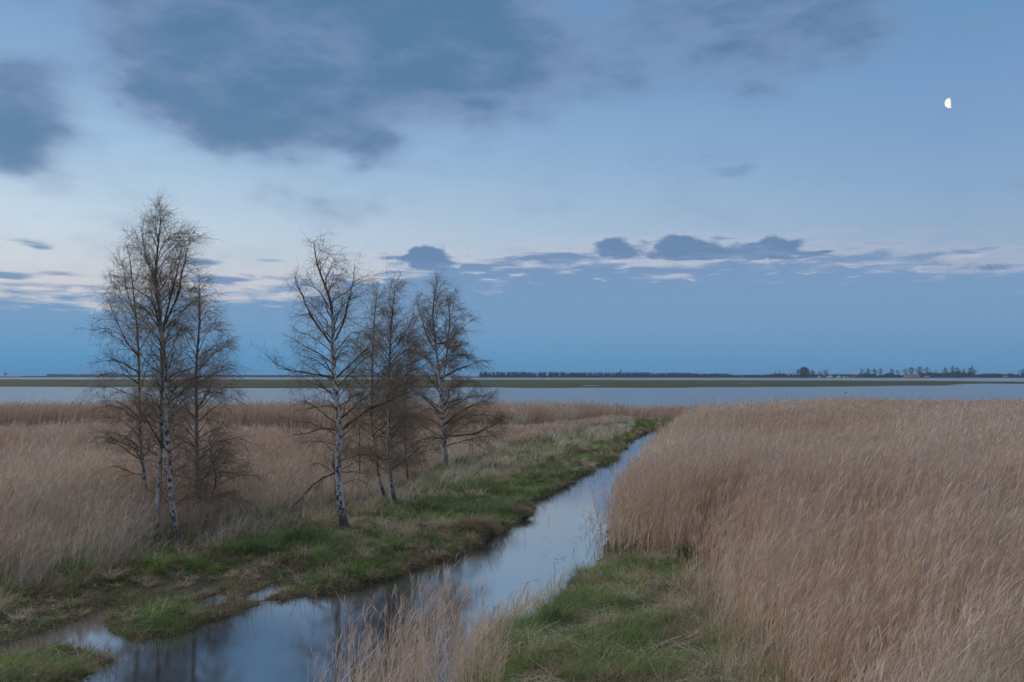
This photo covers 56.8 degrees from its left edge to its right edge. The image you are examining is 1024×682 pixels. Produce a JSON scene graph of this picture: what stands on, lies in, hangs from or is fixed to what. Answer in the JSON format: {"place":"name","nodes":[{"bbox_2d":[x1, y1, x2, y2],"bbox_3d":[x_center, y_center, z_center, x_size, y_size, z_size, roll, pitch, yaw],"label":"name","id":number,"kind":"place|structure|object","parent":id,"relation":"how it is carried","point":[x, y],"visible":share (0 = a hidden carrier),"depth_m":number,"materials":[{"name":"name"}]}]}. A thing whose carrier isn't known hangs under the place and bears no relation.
{"place":"outdoors","nodes":[
{"label":"outdoors","id":0,"kind":"place"},
{"bbox_2d":[0,429,666,681],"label":"canal","id":1,"kind":"structure","parent":0,"point":[268,643],"depth_m":19.74,"materials":[{"name":"blue liquid"}]},
{"bbox_2d":[94,442,630,677],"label":"water stems","id":2,"kind":"object","parent":1,"relation":"in","point":[480,625],"visible":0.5,"depth_m":20.00,"materials":[{"name":"beige plant"}]},
{"bbox_2d":[0,447,781,681],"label":"dead stems","id":3,"kind":"object","parent":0,"point":[553,621],"depth_m":17.85,"materials":[{"name":"beige plant"}]},
{"bbox_2d":[0,376,851,377],"bbox_3d":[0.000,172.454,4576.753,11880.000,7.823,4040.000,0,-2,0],"label":"shore","id":4,"kind":"structure","parent":0,"point":[416,377],"depth_m":2915.14,"materials":[{"name":"soil"}]},
{"bbox_2d":[2,374,442,376],"bbox_3d":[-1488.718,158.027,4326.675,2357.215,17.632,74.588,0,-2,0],"label":"hazy wood","id":5,"kind":"object","parent":4,"relation":"on","point":[67,375],"visible":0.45,"depth_m":4308.55,"materials":[{"name":"grey plant"}]},
{"bbox_2d":[479,371,730,376],"bbox_3d":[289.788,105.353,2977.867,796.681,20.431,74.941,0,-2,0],"label":"pine forest","id":6,"kind":"object","parent":4,"relation":"on","point":[572,374],"visible":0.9,"depth_m":2960.49,"materials":[{"name":"plant"}]},
{"bbox_2d":[728,373,855,376],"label":"pine forest","id":7,"kind":"object","parent":4,"relation":"on","point":[833,375],"visible":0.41,"depth_m":3057.78,"materials":[{"name":"plant"}]},
{"bbox_2d":[793,366,812,377],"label":"bare tree","id":8,"kind":"object","parent":4,"relation":"on","point":[805,371],"visible":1,"depth_m":2655.20,"materials":[{"name":"grey plant"}]},
{"bbox_2d":[750,370,1023,377],"bbox_3d":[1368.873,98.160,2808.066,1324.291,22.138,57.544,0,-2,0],"label":"shore wood","id":9,"kind":"object","parent":4,"relation":"on","point":[941,375],"visible":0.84,"depth_m":2791.49,"materials":[{"name":"plant"}]},
{"bbox_2d":[915,366,923,375],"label":"bare tree","id":10,"kind":"object","parent":4,"relation":"on","point":[919,371],"visible":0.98,"depth_m":2779.14,"materials":[{"name":"black plant"}]},
{"bbox_2d":[0,415,1014,681],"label":"ground","id":11,"kind":"structure","parent":0,"point":[236,567],"depth_m":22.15,"materials":[{"name":"green plant"}]},
{"bbox_2d":[62,237,200,528],"bbox_3d":[-11.192,1.230,28.151,3.965,8.992,4.067,0,-2,0],"label":"birch tree","id":12,"kind":"object","parent":11,"relation":"on","point":[109,440],"visible":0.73,"depth_m":28.13,"materials":[{"name":"brown plant"}]},
{"bbox_2d":[105,229,216,542],"bbox_3d":[-9.625,1.221,26.348,3.124,8.762,2.855,0,-2,0],"label":"birch tree","id":13,"kind":"object","parent":11,"relation":"on","point":[161,421],"visible":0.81,"depth_m":26.25,"materials":[{"name":"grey plant"}]},
{"bbox_2d":[100,189,244,541],"bbox_3d":[-9.433,0.717,26.260,3.622,10.164,3.380,0,-2,0],"label":"birch tree","id":14,"kind":"object","parent":11,"relation":"on","point":[171,492],"visible":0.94,"depth_m":26.20,"materials":[{"name":"brown plant"}]},
{"bbox_2d":[1,426,351,433],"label":"marsh grass","id":15,"kind":"structure","parent":11,"relation":"on","point":[285,429],"depth_m":74.77,"materials":[{"name":"beige plant"}]},
{"bbox_2d":[148,264,275,523],"bbox_3d":[-9.421,1.596,28.808,3.680,8.168,3.884,-2,-3,40],"label":"birch tree","id":16,"kind":"object","parent":11,"relation":"on","point":[219,456],"visible":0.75,"depth_m":28.80,"materials":[{"name":"brown plant"}]},
{"bbox_2d":[214,534,291,558],"bbox_3d":[-6.714,5.362,25.153,2.505,0.677,2.394,0,-2,0],"label":"grass tussock","id":17,"kind":"object","parent":11,"relation":"on","point":[250,550],"depth_m":25.01,"materials":[{"name":"green plant"}]},
{"bbox_2d":[263,523,346,546],"bbox_3d":[-5.831,5.342,26.368,2.591,0.715,2.659,2,-3,-44],"label":"grass tussock","id":18,"kind":"object","parent":11,"relation":"on","point":[293,532],"depth_m":26.32,"materials":[{"name":"green plant"}]},
{"bbox_2d":[0,410,630,584],"bbox_3d":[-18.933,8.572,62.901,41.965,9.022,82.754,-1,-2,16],"label":"reed bed","id":19,"kind":"object","parent":11,"relation":"on","point":[45,475],"visible":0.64,"depth_m":30.77,"materials":[{"name":"beige plant"}]},
{"bbox_2d":[0,417,637,594],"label":"sedge","id":20,"kind":"object","parent":11,"relation":"on","point":[504,461],"visible":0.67,"depth_m":34.87,"materials":[{"name":"green plant"}]},
{"bbox_2d":[249,229,432,529],"bbox_3d":[-5.021,1.127,28.458,5.322,9.250,3.915,-1,-2,30],"label":"birch tree","id":21,"kind":"object","parent":11,"relation":"on","point":[338,472],"visible":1,"depth_m":28.49,"materials":[{"name":"brown plant"}]},
{"bbox_2d":[344,384,383,478],"bbox_3d":[-6.145,3.878,38.875,2.162,4.518,2.198,0,-2,0],"label":"birch tree","id":22,"kind":"object","parent":11,"relation":"on","point":[360,446],"visible":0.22,"depth_m":38.80,"materials":[{"name":"brown plant"}]},
{"bbox_2d":[318,277,426,500],"bbox_3d":[-5.205,1.716,35.469,4.192,8.634,3.890,0,-2,0],"label":"birch tree","id":23,"kind":"object","parent":11,"relation":"on","point":[375,445],"visible":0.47,"depth_m":35.27,"materials":[{"name":"brown plant"}]},
{"bbox_2d":[0,397,753,430],"bbox_3d":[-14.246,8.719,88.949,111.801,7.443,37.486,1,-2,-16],"label":"reed bed","id":24,"kind":"object","parent":11,"relation":"on","point":[537,412],"visible":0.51,"depth_m":81.60,"materials":[{"name":"brown plant"}]},
{"bbox_2d":[338,261,453,504],"bbox_3d":[-4.183,1.532,33.899,4.401,8.882,4.293,0,-2,0],"label":"birch tree","id":25,"kind":"object","parent":11,"relation":"on","point":[388,445],"visible":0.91,"depth_m":33.74,"materials":[{"name":"brown plant"}]},
{"bbox_2d":[375,329,447,479],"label":"birch tree","id":26,"kind":"object","parent":11,"relation":"on","point":[430,444],"visible":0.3,"depth_m":40.88,"materials":[{"name":"brown plant"}]},
{"bbox_2d":[402,499,453,516],"bbox_3d":[-2.994,5.595,32.323,2.578,0.607,2.711,2,-3,-35],"label":"grass tussock","id":27,"kind":"object","parent":11,"relation":"on","point":[427,505],"depth_m":32.07,"materials":[{"name":"green plant"}]},
{"bbox_2d":[307,554,569,681],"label":"reed fringe","id":28,"kind":"object","parent":11,"relation":"on","point":[433,652],"visible":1,"depth_m":13.16,"materials":[{"name":"beige plant"}]},
{"bbox_2d":[384,266,521,466],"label":"birch tree","id":29,"kind":"object","parent":11,"relation":"on","point":[454,419],"visible":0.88,"depth_m":46.76,"materials":[{"name":"brown plant"}]},
{"bbox_2d":[447,511,516,532],"bbox_3d":[-1.163,5.593,29.636,3.106,0.653,3.026,0,-2,0],"label":"grass tussock","id":30,"kind":"object","parent":11,"relation":"on","point":[485,522],"depth_m":29.34,"materials":[{"name":"green plant"}]},
{"bbox_2d":[507,503,542,517],"bbox_3d":[0.287,5.980,33.792,2.204,0.478,2.088,0,-2,0],"label":"grass tussock","id":31,"kind":"object","parent":11,"relation":"on","point":[525,511],"depth_m":33.50,"materials":[{"name":"green plant"}]},
{"bbox_2d":[515,593,608,632],"bbox_3d":[0.969,5.189,18.010,2.323,0.635,2.390,1,-3,-33],"label":"grass tussock","id":32,"kind":"object","parent":11,"relation":"on","point":[553,613],"depth_m":18.02,"materials":[{"name":"green plant"}]},
{"bbox_2d":[363,539,830,681],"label":"meadow grass","id":33,"kind":"structure","parent":11,"relation":"on","point":[577,669],"depth_m":16.65,"materials":[{"name":"green plant"}]},
{"bbox_2d":[658,534,721,563],"bbox_3d":[4.708,5.172,23.997,2.402,0.742,2.640,2,-3,-42],"label":"grass tussock","id":34,"kind":"object","parent":11,"relation":"on","point":[686,550],"depth_m":23.89,"materials":[{"name":"plant"}]},
{"bbox_2d":[656,534,862,681],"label":"tall grass","id":35,"kind":"structure","parent":11,"relation":"on","point":[761,650],"depth_m":15.91,"materials":[{"name":"beige plant"}]},
{"bbox_2d":[539,394,1023,681],"bbox_3d":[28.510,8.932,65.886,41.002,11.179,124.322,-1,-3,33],"label":"reed bed","id":36,"kind":"object","parent":11,"relation":"on","point":[912,511],"visible":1,"depth_m":18.50,"materials":[{"name":"beige plant"}]},
{"bbox_2d":[0,378,1023,418],"bbox_3d":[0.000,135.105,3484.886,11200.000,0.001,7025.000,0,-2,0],"label":"lagoon","id":37,"kind":"structure","parent":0,"point":[639,397],"depth_m":276.87,"materials":[{"name":"blue liquid"}]},
{"bbox_2d":[0,379,1023,387],"bbox_3d":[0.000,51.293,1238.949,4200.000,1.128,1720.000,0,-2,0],"label":"marsh island","id":38,"kind":"structure","parent":0,"point":[287,383],"depth_m":614.75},
{"bbox_2d":[0,0,1023,375],"label":"sky","id":39,"kind":"structure","parent":0,"point":[734,187],"materials":[{"name":"blue"}]},
{"bbox_2d":[903,375,919,377],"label":"barn","id":40,"kind":"structure","parent":0,"point":[911,376],"depth_m":2634.35,"materials":[{"name":"grey"}]},
{"bbox_2d":[945,98,950,107],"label":"moon","id":41,"kind":"object","parent":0,"point":[948,103],"visible":1,"depth_m":35305.48,"materials":[{"name":"white"}]}
]}

